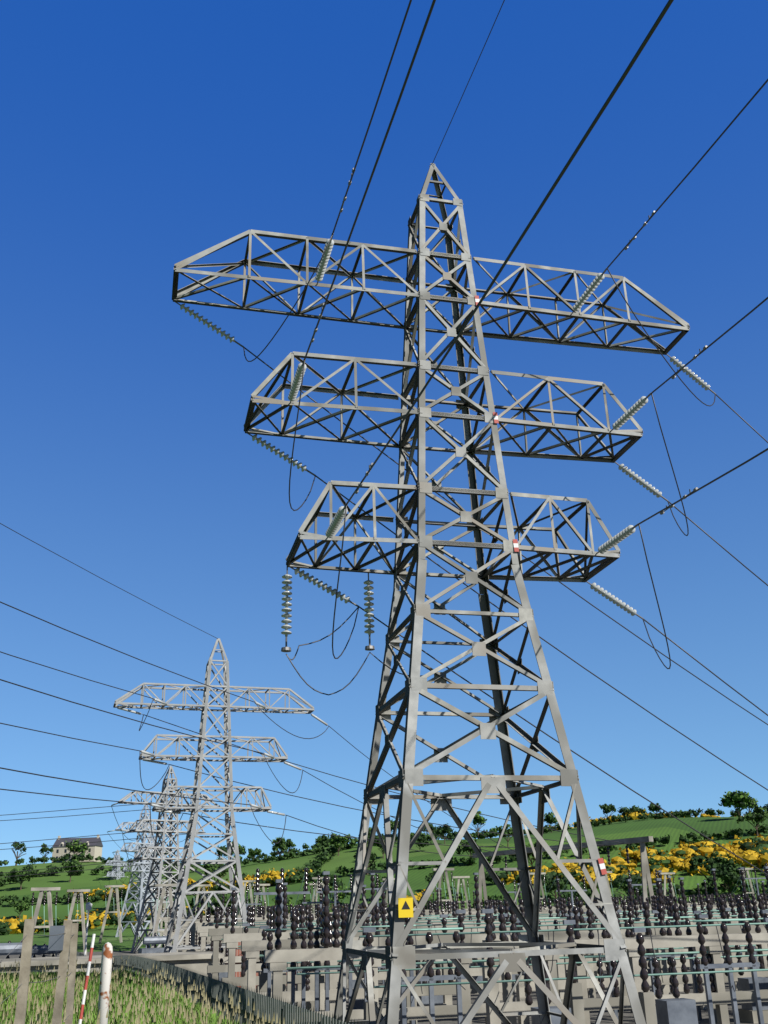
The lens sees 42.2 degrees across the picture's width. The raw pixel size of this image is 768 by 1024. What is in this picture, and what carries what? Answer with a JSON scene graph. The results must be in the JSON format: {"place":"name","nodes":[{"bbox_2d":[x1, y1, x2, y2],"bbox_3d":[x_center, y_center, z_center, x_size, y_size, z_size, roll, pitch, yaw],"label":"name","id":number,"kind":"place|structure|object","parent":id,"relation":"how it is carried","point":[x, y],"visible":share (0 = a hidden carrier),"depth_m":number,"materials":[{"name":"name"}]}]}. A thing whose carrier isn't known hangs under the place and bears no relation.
{"place":"outdoors","nodes":[
{"label":"outdoors","id":0,"kind":"place"},
{"bbox_2d":[0,817,767,1023],"bbox_3d":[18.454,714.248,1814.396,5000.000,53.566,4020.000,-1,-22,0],"label":"ground","id":1,"kind":"structure","parent":0,"point":[674,828],"depth_m":300.32,"materials":[{"name":"green plant"}]},
{"bbox_2d":[14,919,78,1023],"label":"wooden fence posts","id":2,"kind":"object","parent":1,"relation":"on","point":[70,941],"visible":1,"depth_m":12.05,"materials":[{"name":"grey wood"}]},
{"bbox_2d":[0,933,73,1021],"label":"fence wire","id":3,"kind":"object","parent":2,"relation":"attached to","point":[40,981],"visible":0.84,"depth_m":11.34,"materials":[{"name":"grey metal"}]},
{"bbox_2d":[48,902,91,955],"bbox_3d":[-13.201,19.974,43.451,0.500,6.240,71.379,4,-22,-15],"label":"lamp and box","id":4,"kind":"object","parent":1,"relation":"on","point":[56,941],"visible":0.92,"depth_m":12.24,"materials":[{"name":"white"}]},
{"bbox_2d":[51,835,102,862],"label":"hill house","id":5,"kind":"structure","parent":1,"relation":"on","point":[95,850],"depth_m":435.85,"materials":[{"name":"white paint"}]},
{"bbox_2d":[78,934,95,1023],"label":"striped pole","id":6,"kind":"object","parent":1,"relation":"on","point":[86,980],"visible":1,"depth_m":13.81,"materials":[{"name":"white"}]},
{"bbox_2d":[97,942,112,1023],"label":"white marker post","id":7,"kind":"object","parent":1,"relation":"on","point":[105,979],"visible":0.96,"depth_m":13.99,"materials":[{"name":"paint"}]},
{"bbox_2d":[0,951,223,977],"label":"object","id":8,"kind":"object","parent":1,"relation":"on","point":[199,961],"visible":0.29,"depth_m":54.06,"materials":[{"name":"concrete"}]},
{"bbox_2d":[105,850,125,879],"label":"pylon lattice","id":9,"kind":"object","parent":1,"relation":"on","point":[113,874],"visible":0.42,"depth_m":355.62,"materials":[{"name":"grey metal"}]},
{"bbox_2d":[115,805,169,936],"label":"transmission tower","id":10,"kind":"structure","parent":1,"relation":"on","point":[140,888],"depth_m":193.11,"materials":[{"name":"grey metal"}]},
{"bbox_2d":[136,834,165,908],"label":"transmission tower","id":11,"kind":"structure","parent":1,"relation":"on","point":[152,840],"depth_m":275.56,"materials":[{"name":"grey metal"}]},
{"bbox_2d":[0,956,308,1023],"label":"bank grass","id":12,"kind":"structure","parent":1,"relation":"on","point":[135,998],"depth_m":19.04,"materials":[{"name":"green plant"}]},
{"bbox_2d":[118,766,216,952],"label":"transmission tower","id":13,"kind":"structure","parent":1,"relation":"on","point":[163,830],"depth_m":138.52,"materials":[{"name":"grey metal"}]},
{"bbox_2d":[113,638,313,964],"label":"transmission tower","id":14,"kind":"structure","parent":1,"relation":"on","point":[180,896],"depth_m":72.67,"materials":[{"name":"grey metal"}]},
{"bbox_2d":[117,698,327,815],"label":"pylon insulators","id":15,"kind":"object","parent":14,"relation":"attached to","point":[265,754],"visible":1,"depth_m":72.93,"materials":[{"name":"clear glass"}]},
{"bbox_2d":[139,700,328,843],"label":"pylon jumpers","id":16,"kind":"object","parent":14,"relation":"hanging from","point":[250,805],"visible":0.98,"depth_m":72.00,"materials":[{"name":"grey metal"}]},
{"bbox_2d":[0,523,623,889],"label":"conductors","id":17,"kind":"object","parent":14,"relation":"on","point":[123,839],"visible":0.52,"depth_m":74.33,"materials":[{"name":"grey"}]},
{"bbox_2d":[69,948,361,1023],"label":"palisade fence","id":18,"kind":"object","parent":1,"relation":"on","point":[215,987],"visible":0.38,"depth_m":23.80,"materials":[{"name":"metal"}]},
{"bbox_2d":[225,942,313,986],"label":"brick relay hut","id":19,"kind":"object","parent":1,"relation":"on","point":[237,953],"depth_m":61.30,"materials":[{"name":"brick"}]},
{"bbox_2d":[0,790,767,934],"bbox_3d":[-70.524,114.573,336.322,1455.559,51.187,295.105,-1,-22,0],"label":"tree","id":20,"kind":"object","parent":1,"relation":"on","point":[705,857],"depth_m":297.89,"materials":[{"name":"green plant"}]},
{"bbox_2d":[0,866,767,1023],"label":"substation equipment","id":21,"kind":"object","parent":1,"relation":"on","point":[678,1011],"visible":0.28,"depth_m":33.27,"materials":[{"name":"grey metal"}]},
{"bbox_2d":[31,836,767,1023],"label":"electrical substation","id":22,"kind":"object","parent":1,"relation":"on","point":[584,1000],"visible":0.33,"depth_m":38.16,"materials":[{"name":"grey metal"}]},
{"bbox_2d":[6,845,767,1007],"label":"substation insulators","id":23,"kind":"object","parent":22,"relation":"on","point":[325,917],"visible":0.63,"depth_m":39.06,"materials":[{"name":"brown ceramic"}]},
{"bbox_2d":[32,866,767,987],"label":"insulators","id":24,"kind":"object","parent":23,"relation":"on","point":[497,960],"visible":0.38,"depth_m":33.13,"materials":[{"name":"ceramic"}]},
{"bbox_2d":[212,912,767,993],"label":"substation droppers","id":25,"kind":"object","parent":24,"relation":"hanging from","point":[553,955],"visible":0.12,"depth_m":30.84,"materials":[{"name":"grey metal"}]},
{"bbox_2d":[172,163,689,1023],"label":"transmission tower","id":26,"kind":"structure","parent":1,"relation":"on","point":[396,955],"depth_m":25.27,"materials":[{"name":"metal"}]},
{"bbox_2d":[281,567,374,651],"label":"pilot fittings","id":27,"kind":"object","parent":26,"relation":"hanging from","point":[370,647],"visible":1,"depth_m":25.17,"materials":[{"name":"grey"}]},
{"bbox_2d":[281,574,374,635],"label":"pilot insulators","id":28,"kind":"object","parent":27,"relation":"attached to","point":[287,615],"visible":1,"depth_m":25.25,"materials":[{"name":"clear glass"}]},
{"bbox_2d":[398,898,412,917],"bbox_3d":[0.430,7.818,19.669,0.300,0.360,0.016,4,-22,-13],"label":"warning sign","id":29,"kind":"object","parent":26,"relation":"attached to","point":[405,907],"visible":1,"depth_m":19.66,"materials":[{"name":"yellow metal"}]},
{"bbox_2d":[175,234,715,874],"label":"pylon fittings","id":30,"kind":"object","parent":26,"relation":"attached to","point":[601,860],"visible":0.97,"depth_m":25.92,"materials":[{"name":"grey metal"}]},
{"bbox_2d":[286,607,422,694],"bbox_3d":[-0.692,3.533,25.502,3.848,2.527,0.670,5,-23,-17],"label":"pilot jumper","id":31,"kind":"object","parent":30,"relation":"attached to","point":[354,676],"visible":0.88,"depth_m":24.95,"materials":[{"name":"grey metal"}]},
{"bbox_2d":[180,239,709,615],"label":"pylon insulators","id":32,"kind":"object","parent":30,"relation":"attached to","point":[609,544],"visible":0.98,"depth_m":26.38,"materials":[{"name":"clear glass"}]},
{"bbox_2d":[243,234,715,668],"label":"pylon jumpers","id":33,"kind":"object","parent":30,"relation":"hanging from","point":[346,505],"visible":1,"depth_m":24.71,"materials":[{"name":"grey metal"}]},
{"bbox_2d":[244,0,767,874],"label":"pylon conductors","id":34,"kind":"structure","parent":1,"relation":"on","point":[628,68],"depth_m":20.39,"materials":[{"name":"grey"}]},
{"bbox_2d":[311,168,706,514],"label":"conductor dampers","id":35,"kind":"object","parent":34,"relation":"attached to","point":[672,377],"visible":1,"depth_m":22.01,"materials":[{"name":"grey metal"}]},
{"bbox_2d":[0,0,767,866],"label":"sky","id":36,"kind":"structure","parent":0,"point":[139,138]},
{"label":"pylon fittings","id":37,"kind":"object","parent":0,"visible":0},
{"bbox_2d":[111,802,205,860],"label":"pylon insulators","id":38,"kind":"object","parent":37,"relation":"attached to","point":[143,830],"visible":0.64,"depth_m":137.89,"materials":[{"name":"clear glass"}]},
{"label":"pylon fittings","id":39,"kind":"object","parent":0,"visible":0},
{"bbox_2d":[108,830,168,872],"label":"pylon insulators","id":40,"kind":"object","parent":39,"relation":"attached to","point":[134,850],"visible":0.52,"depth_m":192.14,"materials":[{"name":"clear glass"}]}
]}

